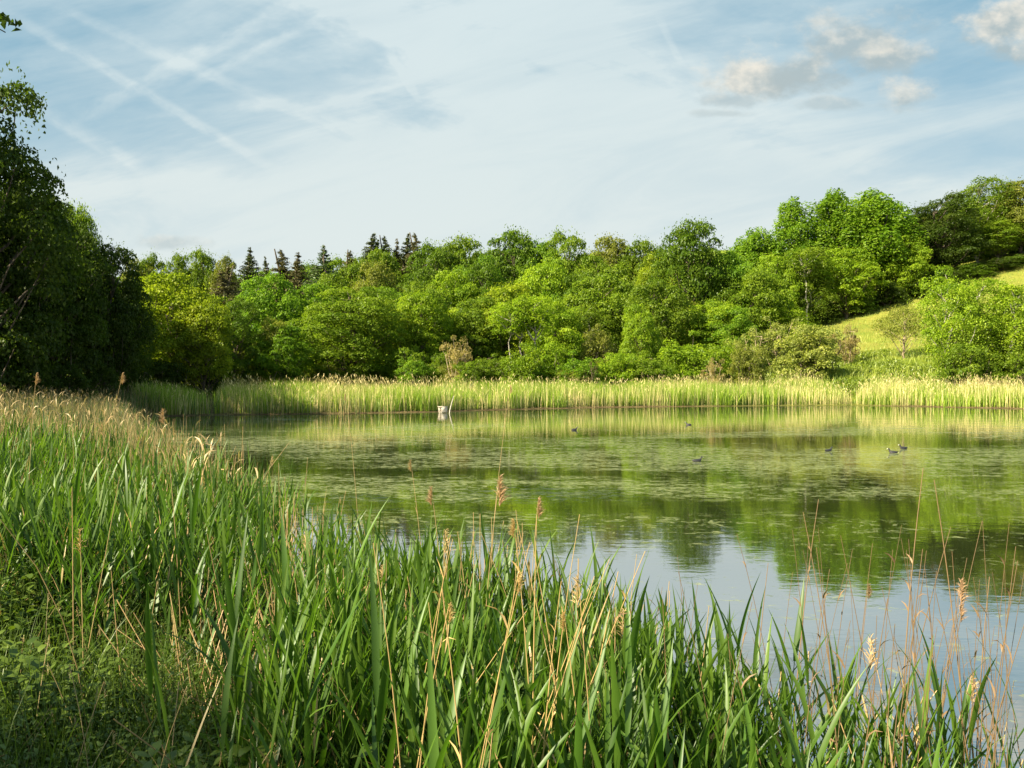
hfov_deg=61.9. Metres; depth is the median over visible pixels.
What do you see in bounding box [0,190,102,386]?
broadleaf tree
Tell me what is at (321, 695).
reed plant
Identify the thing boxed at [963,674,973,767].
reed stalk
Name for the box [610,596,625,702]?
reed stalk
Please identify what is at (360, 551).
reed plant
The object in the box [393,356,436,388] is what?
bush
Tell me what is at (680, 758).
reed plant
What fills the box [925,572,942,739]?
reed stalk
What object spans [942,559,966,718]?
reed stalk
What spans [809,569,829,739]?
reed stalk
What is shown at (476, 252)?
broadleaf tree
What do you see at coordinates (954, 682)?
reed stalk
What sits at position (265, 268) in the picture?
spruce tree
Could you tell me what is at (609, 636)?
reed stalk
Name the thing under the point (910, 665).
reed stalk
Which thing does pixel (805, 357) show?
bush
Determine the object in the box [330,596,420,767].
reed plant
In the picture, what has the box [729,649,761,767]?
reed stalk
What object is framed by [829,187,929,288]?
poplar tree
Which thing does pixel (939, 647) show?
reed stalk
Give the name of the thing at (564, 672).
reed stalk
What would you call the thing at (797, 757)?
reed plant
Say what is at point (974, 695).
reed stalk
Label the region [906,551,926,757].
reed stalk
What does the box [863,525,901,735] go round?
reed stalk
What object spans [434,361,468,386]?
bush
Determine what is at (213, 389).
bush
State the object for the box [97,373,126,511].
reed stalk
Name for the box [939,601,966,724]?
reed stalk
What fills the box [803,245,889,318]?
broadleaf tree
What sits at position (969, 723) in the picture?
reed stalk
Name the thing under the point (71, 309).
broadleaf tree
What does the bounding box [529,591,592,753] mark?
reed stalk
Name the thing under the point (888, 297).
bush
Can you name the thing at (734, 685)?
reed stalk
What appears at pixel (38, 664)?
undergrowth
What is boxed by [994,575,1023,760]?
reed stalk
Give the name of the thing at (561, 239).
broadleaf tree
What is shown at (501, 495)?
reed stalk
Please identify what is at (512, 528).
reed stalk
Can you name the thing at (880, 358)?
meadow grass
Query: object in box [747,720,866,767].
reed plant
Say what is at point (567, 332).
broadleaf tree
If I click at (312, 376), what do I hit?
bush
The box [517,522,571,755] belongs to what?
reed stalk
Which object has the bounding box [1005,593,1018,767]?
reed stalk
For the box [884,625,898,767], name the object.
reed stalk
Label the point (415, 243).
spruce tree
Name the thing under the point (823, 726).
reed plant
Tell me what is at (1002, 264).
bush
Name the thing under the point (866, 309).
bush
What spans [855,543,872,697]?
reed stalk
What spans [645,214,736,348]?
broadleaf tree
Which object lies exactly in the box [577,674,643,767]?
reed plant
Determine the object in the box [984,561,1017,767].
reed stalk
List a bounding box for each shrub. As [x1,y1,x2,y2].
[439,335,472,387]
[582,362,598,384]
[700,358,724,385]
[722,326,768,371]
[751,316,802,368]
[827,322,860,363]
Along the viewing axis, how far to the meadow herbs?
76.83 m
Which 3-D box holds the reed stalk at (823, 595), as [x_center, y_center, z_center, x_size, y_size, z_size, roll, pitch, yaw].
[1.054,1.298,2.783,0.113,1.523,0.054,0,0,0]
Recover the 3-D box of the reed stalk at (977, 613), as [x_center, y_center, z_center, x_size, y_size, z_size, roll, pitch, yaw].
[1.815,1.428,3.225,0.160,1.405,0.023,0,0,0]
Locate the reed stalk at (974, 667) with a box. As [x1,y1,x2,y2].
[970,579,981,758]
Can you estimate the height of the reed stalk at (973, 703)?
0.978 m
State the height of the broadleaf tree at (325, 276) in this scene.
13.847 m
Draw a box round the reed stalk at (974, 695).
[966,628,980,767]
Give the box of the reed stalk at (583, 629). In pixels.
[579,585,593,767]
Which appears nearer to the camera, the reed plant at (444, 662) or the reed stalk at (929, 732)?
the reed plant at (444, 662)
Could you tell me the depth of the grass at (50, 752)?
4.14 m
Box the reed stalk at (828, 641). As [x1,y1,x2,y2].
[809,563,847,741]
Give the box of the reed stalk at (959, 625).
[934,523,981,754]
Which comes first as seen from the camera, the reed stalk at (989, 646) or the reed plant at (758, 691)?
the reed stalk at (989, 646)
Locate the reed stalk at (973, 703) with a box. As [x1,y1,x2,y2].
[964,648,983,757]
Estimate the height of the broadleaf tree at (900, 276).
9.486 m
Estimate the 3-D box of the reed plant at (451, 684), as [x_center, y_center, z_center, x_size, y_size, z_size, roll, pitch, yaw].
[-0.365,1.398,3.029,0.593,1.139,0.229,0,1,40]
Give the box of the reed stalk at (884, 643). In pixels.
[878,550,893,725]
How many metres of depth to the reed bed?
3.66 m
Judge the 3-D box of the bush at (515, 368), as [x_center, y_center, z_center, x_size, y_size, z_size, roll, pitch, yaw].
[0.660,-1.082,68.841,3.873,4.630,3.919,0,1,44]
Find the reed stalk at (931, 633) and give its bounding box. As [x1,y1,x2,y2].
[918,589,941,767]
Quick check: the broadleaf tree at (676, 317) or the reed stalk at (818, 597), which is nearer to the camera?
the reed stalk at (818, 597)
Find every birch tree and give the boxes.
[258,316,288,386]
[352,285,404,373]
[468,288,525,379]
[486,299,530,357]
[499,298,541,356]
[507,293,556,383]
[558,304,623,361]
[663,301,703,361]
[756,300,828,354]
[781,244,830,323]
[790,255,849,324]
[905,264,991,384]
[930,276,1022,380]
[953,174,1023,264]
[958,281,1023,384]
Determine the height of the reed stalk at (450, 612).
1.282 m
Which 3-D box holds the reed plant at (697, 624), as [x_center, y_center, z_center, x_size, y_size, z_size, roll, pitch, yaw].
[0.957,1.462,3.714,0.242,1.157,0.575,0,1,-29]
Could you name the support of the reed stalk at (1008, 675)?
on the ground at (1015, 274)
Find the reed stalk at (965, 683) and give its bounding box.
[959,640,974,764]
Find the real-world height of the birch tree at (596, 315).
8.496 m
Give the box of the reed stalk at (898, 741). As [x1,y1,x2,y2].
[894,581,922,767]
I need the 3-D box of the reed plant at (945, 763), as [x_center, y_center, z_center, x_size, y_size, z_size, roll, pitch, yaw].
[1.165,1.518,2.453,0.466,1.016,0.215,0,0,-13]
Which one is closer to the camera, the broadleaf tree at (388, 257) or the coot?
the coot
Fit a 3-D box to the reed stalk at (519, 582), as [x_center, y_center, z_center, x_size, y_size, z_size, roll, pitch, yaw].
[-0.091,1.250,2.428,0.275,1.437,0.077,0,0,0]
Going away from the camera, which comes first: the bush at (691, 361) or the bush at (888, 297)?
the bush at (691, 361)
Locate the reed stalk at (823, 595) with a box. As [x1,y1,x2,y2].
[816,547,837,761]
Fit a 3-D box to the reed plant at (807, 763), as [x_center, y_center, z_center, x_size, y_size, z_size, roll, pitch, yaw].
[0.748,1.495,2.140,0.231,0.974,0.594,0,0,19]
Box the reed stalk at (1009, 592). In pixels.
[992,546,1015,767]
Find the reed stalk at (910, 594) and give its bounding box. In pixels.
[898,468,923,767]
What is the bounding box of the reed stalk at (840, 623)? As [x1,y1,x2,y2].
[827,549,852,749]
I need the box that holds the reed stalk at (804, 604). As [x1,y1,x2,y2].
[793,499,818,729]
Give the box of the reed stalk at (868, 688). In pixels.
[848,630,888,760]
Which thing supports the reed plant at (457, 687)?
on the ground at (1015, 274)
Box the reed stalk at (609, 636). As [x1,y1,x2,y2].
[566,552,644,745]
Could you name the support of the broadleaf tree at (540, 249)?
on the ground at (1015, 274)
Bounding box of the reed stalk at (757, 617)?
[737,536,780,742]
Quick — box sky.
[0,0,1023,286]
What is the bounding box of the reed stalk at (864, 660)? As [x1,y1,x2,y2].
[840,535,882,764]
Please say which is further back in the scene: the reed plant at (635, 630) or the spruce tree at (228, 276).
the spruce tree at (228, 276)
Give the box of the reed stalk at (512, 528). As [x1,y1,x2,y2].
[506,518,533,766]
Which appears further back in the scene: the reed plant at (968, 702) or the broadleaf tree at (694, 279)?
the broadleaf tree at (694, 279)
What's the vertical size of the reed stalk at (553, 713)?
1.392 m
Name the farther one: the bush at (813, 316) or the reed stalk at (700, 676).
the bush at (813, 316)
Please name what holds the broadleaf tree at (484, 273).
on the ground at (1015, 274)
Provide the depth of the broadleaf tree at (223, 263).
117.30 m
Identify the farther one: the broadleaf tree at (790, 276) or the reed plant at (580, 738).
the broadleaf tree at (790, 276)
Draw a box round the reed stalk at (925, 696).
[917,628,936,767]
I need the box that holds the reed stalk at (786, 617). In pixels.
[780,573,792,685]
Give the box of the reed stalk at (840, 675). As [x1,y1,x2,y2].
[829,623,849,759]
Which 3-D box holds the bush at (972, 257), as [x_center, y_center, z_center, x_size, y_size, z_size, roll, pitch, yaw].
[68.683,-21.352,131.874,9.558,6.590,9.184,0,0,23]
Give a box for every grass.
[0,535,422,767]
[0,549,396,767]
[706,255,1023,403]
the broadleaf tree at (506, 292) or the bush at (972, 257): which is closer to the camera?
the broadleaf tree at (506, 292)
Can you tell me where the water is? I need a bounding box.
[131,405,1023,767]
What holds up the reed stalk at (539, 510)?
on the ground at (1015, 274)
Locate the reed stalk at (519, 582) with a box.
[482,571,525,767]
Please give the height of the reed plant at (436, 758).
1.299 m
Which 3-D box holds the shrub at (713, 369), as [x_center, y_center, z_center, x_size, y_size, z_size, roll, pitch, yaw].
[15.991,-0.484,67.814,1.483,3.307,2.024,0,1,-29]
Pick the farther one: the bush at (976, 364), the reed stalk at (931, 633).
the bush at (976, 364)
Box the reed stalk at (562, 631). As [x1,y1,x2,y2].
[547,514,579,767]
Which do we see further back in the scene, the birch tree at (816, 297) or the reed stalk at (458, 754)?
the birch tree at (816, 297)
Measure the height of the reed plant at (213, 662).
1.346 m
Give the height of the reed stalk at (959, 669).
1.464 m
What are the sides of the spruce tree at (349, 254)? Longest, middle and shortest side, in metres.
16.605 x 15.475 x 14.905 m
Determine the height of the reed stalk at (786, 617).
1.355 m
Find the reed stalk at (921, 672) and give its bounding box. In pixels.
[917,642,929,743]
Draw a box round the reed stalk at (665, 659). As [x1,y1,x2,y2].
[662,599,668,767]
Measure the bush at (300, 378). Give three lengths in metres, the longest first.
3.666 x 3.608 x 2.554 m
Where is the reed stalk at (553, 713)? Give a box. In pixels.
[540,576,594,762]
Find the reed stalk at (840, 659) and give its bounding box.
[830,629,849,765]
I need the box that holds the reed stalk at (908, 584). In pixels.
[903,550,918,736]
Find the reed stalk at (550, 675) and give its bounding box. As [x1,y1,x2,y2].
[542,581,561,759]
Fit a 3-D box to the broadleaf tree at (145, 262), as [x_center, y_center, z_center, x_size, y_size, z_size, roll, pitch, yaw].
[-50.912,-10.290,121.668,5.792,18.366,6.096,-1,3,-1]
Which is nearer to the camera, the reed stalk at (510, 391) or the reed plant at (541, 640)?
the reed plant at (541, 640)
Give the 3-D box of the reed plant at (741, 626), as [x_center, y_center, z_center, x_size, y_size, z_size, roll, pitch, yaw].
[1.004,1.401,3.559,0.175,1.278,0.688,0,1,-43]
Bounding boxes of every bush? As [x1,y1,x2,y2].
[0,361,61,404]
[33,363,97,406]
[67,362,125,405]
[101,354,154,402]
[136,360,192,389]
[178,363,240,397]
[230,337,274,388]
[267,366,310,386]
[302,360,345,386]
[335,367,374,389]
[363,360,393,388]
[380,336,429,387]
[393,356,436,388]
[429,352,455,384]
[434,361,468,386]
[451,361,495,390]
[470,354,506,386]
[492,342,543,384]
[525,342,574,383]
[529,360,562,384]
[553,350,605,385]
[554,370,586,384]
[578,322,618,385]
[594,352,638,389]
[619,353,653,382]
[628,354,680,385]
[646,330,716,387]
[705,333,744,384]
[725,343,772,385]
[768,323,845,377]
[789,304,822,326]
[800,300,843,324]
[829,290,880,314]
[869,282,912,305]
[900,275,942,296]
[926,269,971,285]
[930,342,993,389]
[939,240,988,261]
[951,262,997,278]
[977,345,1023,388]
[980,257,1023,270]
[1004,254,1023,263]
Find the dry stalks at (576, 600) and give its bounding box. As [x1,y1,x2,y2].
[0,400,1023,767]
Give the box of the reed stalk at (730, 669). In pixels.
[728,640,734,710]
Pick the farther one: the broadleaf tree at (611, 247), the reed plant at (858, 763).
the broadleaf tree at (611, 247)
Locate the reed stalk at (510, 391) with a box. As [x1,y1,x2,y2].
[491,385,512,552]
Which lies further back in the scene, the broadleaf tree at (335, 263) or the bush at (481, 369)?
the broadleaf tree at (335, 263)
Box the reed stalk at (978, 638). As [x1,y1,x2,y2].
[973,614,982,673]
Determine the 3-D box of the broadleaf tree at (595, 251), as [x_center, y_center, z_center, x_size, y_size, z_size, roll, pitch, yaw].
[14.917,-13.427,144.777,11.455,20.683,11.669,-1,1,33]
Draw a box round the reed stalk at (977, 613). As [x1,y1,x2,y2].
[971,577,997,765]
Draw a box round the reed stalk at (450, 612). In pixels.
[417,602,455,767]
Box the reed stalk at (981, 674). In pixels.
[970,577,989,767]
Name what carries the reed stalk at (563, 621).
on the ground at (1015, 274)
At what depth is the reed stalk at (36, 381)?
6.60 m
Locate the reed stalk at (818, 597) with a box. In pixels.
[803,512,833,693]
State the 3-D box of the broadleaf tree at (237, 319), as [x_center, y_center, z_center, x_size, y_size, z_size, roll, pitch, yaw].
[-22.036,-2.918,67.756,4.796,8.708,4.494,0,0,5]
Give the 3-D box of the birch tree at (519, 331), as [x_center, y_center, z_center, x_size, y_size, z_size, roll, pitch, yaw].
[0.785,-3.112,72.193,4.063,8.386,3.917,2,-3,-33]
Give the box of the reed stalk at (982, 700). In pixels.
[979,621,986,767]
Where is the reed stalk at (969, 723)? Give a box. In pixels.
[960,677,980,767]
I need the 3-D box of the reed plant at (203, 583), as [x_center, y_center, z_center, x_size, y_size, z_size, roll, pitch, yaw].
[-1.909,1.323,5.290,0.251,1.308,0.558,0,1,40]
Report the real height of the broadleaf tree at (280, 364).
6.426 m
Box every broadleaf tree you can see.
[0,181,86,393]
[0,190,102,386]
[0,212,117,388]
[65,197,112,373]
[67,235,159,391]
[108,277,156,384]
[111,265,226,387]
[120,258,154,300]
[138,248,168,283]
[161,248,191,291]
[170,293,235,394]
[183,246,217,295]
[208,252,238,292]
[215,294,266,389]
[234,267,303,383]
[239,267,271,280]
[250,320,314,387]
[284,279,347,381]
[285,280,407,384]
[291,260,332,279]
[311,252,355,279]
[313,268,347,300]
[334,257,378,296]
[346,257,406,344]
[361,296,410,372]
[363,245,406,288]
[391,284,453,369]
[395,237,456,366]
[402,277,458,369]
[418,264,479,372]
[428,231,484,289]
[445,297,471,357]
[446,291,508,367]
[453,247,510,299]
[461,258,507,355]
[464,281,544,366]
[467,246,489,261]
[484,224,542,285]
[512,236,560,295]
[514,253,571,340]
[521,295,586,370]
[539,225,590,367]
[540,289,565,345]
[554,270,607,349]
[558,267,637,361]
[570,249,633,312]
[572,245,615,264]
[588,231,641,288]
[614,286,678,369]
[618,300,663,362]
[619,234,660,289]
[621,274,697,362]
[634,249,682,296]
[637,245,673,262]
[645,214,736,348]
[680,296,747,362]
[693,246,757,313]
[693,301,759,361]
[720,263,794,350]
[723,241,753,278]
[743,307,777,348]
[754,253,803,322]
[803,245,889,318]
[877,232,936,295]
[889,190,998,272]
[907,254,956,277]
[948,203,1012,259]
[958,218,1023,259]
[980,175,1023,253]
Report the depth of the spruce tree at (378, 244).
114.08 m
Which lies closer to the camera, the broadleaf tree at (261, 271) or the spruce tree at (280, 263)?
the spruce tree at (280, 263)
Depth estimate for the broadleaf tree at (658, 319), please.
91.35 m
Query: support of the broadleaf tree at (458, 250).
on the ground at (1015, 274)
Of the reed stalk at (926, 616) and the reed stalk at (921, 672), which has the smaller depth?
the reed stalk at (926, 616)
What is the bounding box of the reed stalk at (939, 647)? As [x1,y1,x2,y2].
[918,599,952,746]
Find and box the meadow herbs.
[732,334,1023,398]
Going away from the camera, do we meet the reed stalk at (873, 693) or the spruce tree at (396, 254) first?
the reed stalk at (873, 693)
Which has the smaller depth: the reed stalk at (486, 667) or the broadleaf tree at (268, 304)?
the reed stalk at (486, 667)
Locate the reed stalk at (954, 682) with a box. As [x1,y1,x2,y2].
[936,595,969,763]
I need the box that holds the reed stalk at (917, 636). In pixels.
[901,540,933,742]
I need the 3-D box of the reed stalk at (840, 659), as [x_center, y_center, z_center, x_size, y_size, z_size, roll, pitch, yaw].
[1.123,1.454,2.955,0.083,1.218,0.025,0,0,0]
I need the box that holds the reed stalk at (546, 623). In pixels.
[534,552,556,696]
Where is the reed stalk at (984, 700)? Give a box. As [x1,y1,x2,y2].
[977,626,994,767]
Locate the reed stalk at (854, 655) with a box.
[850,581,862,749]
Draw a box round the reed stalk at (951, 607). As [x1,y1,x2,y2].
[934,480,967,765]
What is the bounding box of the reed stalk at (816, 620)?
[803,551,826,685]
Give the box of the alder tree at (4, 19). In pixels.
[0,12,21,32]
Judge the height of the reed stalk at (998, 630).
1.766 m
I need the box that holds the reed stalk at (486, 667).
[422,611,526,763]
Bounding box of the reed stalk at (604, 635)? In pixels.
[582,573,617,765]
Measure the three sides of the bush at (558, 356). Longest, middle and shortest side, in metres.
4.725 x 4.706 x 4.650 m
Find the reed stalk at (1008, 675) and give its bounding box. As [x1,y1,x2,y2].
[992,572,1020,764]
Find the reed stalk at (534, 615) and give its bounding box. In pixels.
[532,515,540,739]
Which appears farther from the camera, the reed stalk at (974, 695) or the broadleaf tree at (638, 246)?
the broadleaf tree at (638, 246)
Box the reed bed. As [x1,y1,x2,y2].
[0,408,1023,767]
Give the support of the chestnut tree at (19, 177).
on the ground at (1015, 274)
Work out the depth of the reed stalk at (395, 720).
2.21 m
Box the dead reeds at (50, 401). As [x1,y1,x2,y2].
[0,382,396,601]
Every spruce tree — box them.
[206,270,240,354]
[207,265,239,301]
[231,247,263,296]
[254,249,295,301]
[258,256,274,295]
[277,252,310,301]
[288,273,309,375]
[296,245,337,300]
[333,249,358,370]
[358,234,401,278]
[361,239,382,277]
[379,235,393,270]
[391,238,408,274]
[398,234,413,274]
[402,232,426,284]
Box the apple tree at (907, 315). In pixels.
[867,304,932,357]
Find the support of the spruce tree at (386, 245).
on the ground at (1015, 274)
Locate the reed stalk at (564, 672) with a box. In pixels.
[531,559,609,767]
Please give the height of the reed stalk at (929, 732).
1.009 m
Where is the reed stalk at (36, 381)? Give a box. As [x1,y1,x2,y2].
[27,373,38,530]
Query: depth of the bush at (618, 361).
69.14 m
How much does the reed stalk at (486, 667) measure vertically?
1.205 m
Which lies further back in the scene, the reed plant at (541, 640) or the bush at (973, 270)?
the bush at (973, 270)
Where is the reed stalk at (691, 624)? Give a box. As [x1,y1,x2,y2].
[685,584,697,667]
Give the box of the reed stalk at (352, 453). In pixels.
[343,394,358,527]
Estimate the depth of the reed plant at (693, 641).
3.95 m
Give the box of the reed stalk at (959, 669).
[952,555,964,767]
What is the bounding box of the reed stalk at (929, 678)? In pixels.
[907,571,936,751]
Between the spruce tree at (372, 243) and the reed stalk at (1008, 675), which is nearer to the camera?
the reed stalk at (1008, 675)
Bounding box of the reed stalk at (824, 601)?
[818,529,831,697]
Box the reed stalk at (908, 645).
[901,588,915,734]
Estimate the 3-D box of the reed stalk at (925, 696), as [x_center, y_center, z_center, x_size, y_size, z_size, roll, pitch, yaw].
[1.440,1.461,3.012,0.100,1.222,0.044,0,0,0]
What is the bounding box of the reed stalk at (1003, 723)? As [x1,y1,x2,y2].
[998,661,1010,766]
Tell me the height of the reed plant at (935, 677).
1.169 m
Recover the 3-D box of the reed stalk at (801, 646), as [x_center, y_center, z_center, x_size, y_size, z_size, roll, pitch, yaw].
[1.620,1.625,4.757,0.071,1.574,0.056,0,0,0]
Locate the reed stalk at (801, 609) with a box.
[792,530,810,709]
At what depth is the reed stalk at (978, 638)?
4.10 m
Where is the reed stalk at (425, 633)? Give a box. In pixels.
[419,603,437,693]
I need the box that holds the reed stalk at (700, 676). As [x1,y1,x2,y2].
[678,572,713,762]
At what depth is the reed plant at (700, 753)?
2.74 m
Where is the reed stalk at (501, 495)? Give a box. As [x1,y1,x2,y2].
[486,474,510,607]
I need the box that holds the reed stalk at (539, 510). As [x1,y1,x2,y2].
[528,497,545,652]
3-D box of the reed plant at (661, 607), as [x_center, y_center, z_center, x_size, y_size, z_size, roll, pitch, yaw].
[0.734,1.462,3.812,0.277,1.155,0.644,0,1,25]
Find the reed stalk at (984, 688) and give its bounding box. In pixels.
[979,602,991,767]
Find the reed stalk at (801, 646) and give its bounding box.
[797,541,808,743]
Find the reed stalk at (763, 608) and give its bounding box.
[759,566,767,646]
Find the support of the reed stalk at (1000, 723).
on the ground at (1015, 274)
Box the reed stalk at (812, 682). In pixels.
[804,600,822,754]
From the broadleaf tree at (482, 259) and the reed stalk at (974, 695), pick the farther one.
the broadleaf tree at (482, 259)
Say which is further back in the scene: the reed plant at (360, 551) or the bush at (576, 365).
the bush at (576, 365)
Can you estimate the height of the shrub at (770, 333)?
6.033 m
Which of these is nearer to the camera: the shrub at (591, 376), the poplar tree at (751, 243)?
the shrub at (591, 376)
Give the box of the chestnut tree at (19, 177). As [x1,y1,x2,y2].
[0,60,83,395]
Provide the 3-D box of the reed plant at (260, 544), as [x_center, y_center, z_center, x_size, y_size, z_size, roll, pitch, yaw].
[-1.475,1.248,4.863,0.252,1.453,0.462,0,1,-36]
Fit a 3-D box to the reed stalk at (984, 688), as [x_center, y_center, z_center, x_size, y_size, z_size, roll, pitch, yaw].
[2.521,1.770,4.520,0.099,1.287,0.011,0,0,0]
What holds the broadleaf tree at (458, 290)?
on the ground at (1015, 274)
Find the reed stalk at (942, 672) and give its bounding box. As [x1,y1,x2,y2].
[930,625,952,732]
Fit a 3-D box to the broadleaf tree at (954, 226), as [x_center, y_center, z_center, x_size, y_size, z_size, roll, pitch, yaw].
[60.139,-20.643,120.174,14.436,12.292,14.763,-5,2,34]
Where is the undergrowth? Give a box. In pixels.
[0,543,422,767]
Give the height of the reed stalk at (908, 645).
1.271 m
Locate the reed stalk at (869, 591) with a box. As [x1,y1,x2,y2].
[854,584,873,744]
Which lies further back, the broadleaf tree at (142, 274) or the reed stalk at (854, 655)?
the broadleaf tree at (142, 274)
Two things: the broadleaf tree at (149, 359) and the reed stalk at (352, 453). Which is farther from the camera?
the broadleaf tree at (149, 359)
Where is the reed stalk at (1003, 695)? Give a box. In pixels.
[985,626,1023,767]
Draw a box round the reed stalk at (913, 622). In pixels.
[908,539,923,746]
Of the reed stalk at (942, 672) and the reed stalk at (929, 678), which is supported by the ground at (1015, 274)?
the reed stalk at (929, 678)
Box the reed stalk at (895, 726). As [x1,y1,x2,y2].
[891,680,900,767]
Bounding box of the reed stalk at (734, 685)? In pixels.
[720,604,751,762]
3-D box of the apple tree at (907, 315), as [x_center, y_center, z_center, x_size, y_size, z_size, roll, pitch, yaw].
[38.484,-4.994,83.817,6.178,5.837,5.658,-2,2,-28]
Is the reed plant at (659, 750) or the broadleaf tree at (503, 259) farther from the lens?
the broadleaf tree at (503, 259)
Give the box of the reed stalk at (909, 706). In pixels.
[894,637,934,766]
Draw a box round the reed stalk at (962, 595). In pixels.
[941,578,973,700]
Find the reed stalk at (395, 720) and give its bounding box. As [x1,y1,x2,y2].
[373,543,400,767]
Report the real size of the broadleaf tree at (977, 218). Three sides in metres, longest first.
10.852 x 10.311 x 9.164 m
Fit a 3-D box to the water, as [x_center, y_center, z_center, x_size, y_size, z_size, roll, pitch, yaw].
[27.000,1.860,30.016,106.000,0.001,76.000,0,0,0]
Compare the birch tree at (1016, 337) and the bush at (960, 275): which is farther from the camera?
the bush at (960, 275)
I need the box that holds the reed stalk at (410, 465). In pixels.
[407,460,420,544]
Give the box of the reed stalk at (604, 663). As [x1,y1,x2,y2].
[596,613,611,721]
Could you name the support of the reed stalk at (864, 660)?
on the ground at (1015, 274)
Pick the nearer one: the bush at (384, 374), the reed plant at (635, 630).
the reed plant at (635, 630)
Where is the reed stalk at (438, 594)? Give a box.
[419,535,450,767]
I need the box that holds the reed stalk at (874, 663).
[864,616,876,763]
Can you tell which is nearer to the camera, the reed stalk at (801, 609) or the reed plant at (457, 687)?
the reed plant at (457, 687)
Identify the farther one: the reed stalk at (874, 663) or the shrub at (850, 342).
the shrub at (850, 342)
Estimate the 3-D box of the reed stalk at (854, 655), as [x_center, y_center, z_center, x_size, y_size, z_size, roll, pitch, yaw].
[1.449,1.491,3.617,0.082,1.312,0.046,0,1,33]
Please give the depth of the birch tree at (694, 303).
91.91 m
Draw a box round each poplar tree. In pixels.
[727,226,784,290]
[759,196,818,303]
[791,187,879,304]
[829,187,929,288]
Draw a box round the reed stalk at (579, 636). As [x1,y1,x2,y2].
[555,561,623,766]
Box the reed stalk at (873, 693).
[862,598,892,767]
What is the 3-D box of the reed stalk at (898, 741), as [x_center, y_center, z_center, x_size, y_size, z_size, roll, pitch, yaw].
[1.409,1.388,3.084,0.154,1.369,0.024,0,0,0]
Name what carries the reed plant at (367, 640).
on the ground at (1015, 274)
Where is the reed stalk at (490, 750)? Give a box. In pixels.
[489,733,492,767]
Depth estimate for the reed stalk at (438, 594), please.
2.27 m
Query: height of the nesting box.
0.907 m
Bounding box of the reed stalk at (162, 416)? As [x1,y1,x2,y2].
[159,408,181,649]
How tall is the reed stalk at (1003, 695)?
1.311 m
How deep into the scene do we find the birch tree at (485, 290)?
90.48 m
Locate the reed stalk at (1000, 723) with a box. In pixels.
[993,675,1006,767]
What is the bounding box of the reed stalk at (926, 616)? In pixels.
[893,527,950,766]
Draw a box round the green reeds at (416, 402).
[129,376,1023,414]
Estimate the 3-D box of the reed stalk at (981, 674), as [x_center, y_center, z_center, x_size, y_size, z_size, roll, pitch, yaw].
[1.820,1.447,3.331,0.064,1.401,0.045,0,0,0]
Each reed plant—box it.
[12,490,143,662]
[38,499,163,663]
[48,456,117,674]
[132,454,213,678]
[156,459,216,676]
[157,554,240,733]
[158,523,314,767]
[163,501,249,690]
[173,604,329,767]
[181,514,267,767]
[210,603,321,755]
[223,477,268,666]
[228,508,321,727]
[240,586,368,767]
[262,559,387,767]
[274,537,400,767]
[292,498,388,765]
[316,551,401,767]
[326,605,448,766]
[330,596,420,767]
[347,597,536,767]
[350,590,439,767]
[363,653,510,767]
[376,625,473,767]
[409,649,468,767]
[411,599,574,757]
[423,716,443,767]
[428,631,480,767]
[431,582,447,700]
[446,642,513,767]
[470,640,553,738]
[476,630,574,767]
[480,594,514,689]
[486,592,552,767]
[526,622,589,767]
[528,611,586,671]
[538,625,609,767]
[554,614,656,767]
[567,694,598,767]
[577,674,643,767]
[601,578,664,767]
[605,630,634,767]
[621,640,689,767]
[638,684,652,767]
[639,695,718,767]
[646,592,679,683]
[656,589,699,742]
[657,727,684,767]
[659,677,769,767]
[673,593,734,729]
[684,577,827,763]
[692,582,756,719]
[715,580,833,751]
[733,647,815,766]
[736,663,757,767]
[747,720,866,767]
[750,663,869,767]
[754,637,764,728]
[755,661,842,767]
[756,688,849,767]
[763,681,858,766]
[792,642,897,767]
[793,684,861,726]
[805,745,810,767]
[841,619,1019,764]
[844,719,958,767]
[851,717,879,767]
[889,706,937,767]
[932,721,943,767]
[942,740,956,767]
[952,667,976,767]
[972,632,1023,767]
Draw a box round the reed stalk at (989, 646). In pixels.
[974,521,995,767]
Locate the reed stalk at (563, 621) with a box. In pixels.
[557,611,582,724]
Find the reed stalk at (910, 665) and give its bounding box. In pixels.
[901,549,926,767]
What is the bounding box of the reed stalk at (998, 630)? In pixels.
[982,528,1008,767]
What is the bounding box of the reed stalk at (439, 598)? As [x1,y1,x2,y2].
[423,539,453,682]
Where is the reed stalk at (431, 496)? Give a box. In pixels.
[424,486,440,574]
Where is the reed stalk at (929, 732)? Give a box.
[915,674,935,766]
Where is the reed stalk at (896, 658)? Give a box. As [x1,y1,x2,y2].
[882,589,912,759]
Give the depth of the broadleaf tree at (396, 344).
78.20 m
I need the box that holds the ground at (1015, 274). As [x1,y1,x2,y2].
[1,250,1023,767]
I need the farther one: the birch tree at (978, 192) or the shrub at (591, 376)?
the birch tree at (978, 192)
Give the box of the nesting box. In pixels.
[437,406,447,412]
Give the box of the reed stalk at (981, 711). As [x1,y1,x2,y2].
[968,653,991,763]
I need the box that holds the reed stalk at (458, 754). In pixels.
[442,588,462,767]
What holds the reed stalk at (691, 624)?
on the ground at (1015, 274)
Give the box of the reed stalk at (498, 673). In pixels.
[479,542,529,767]

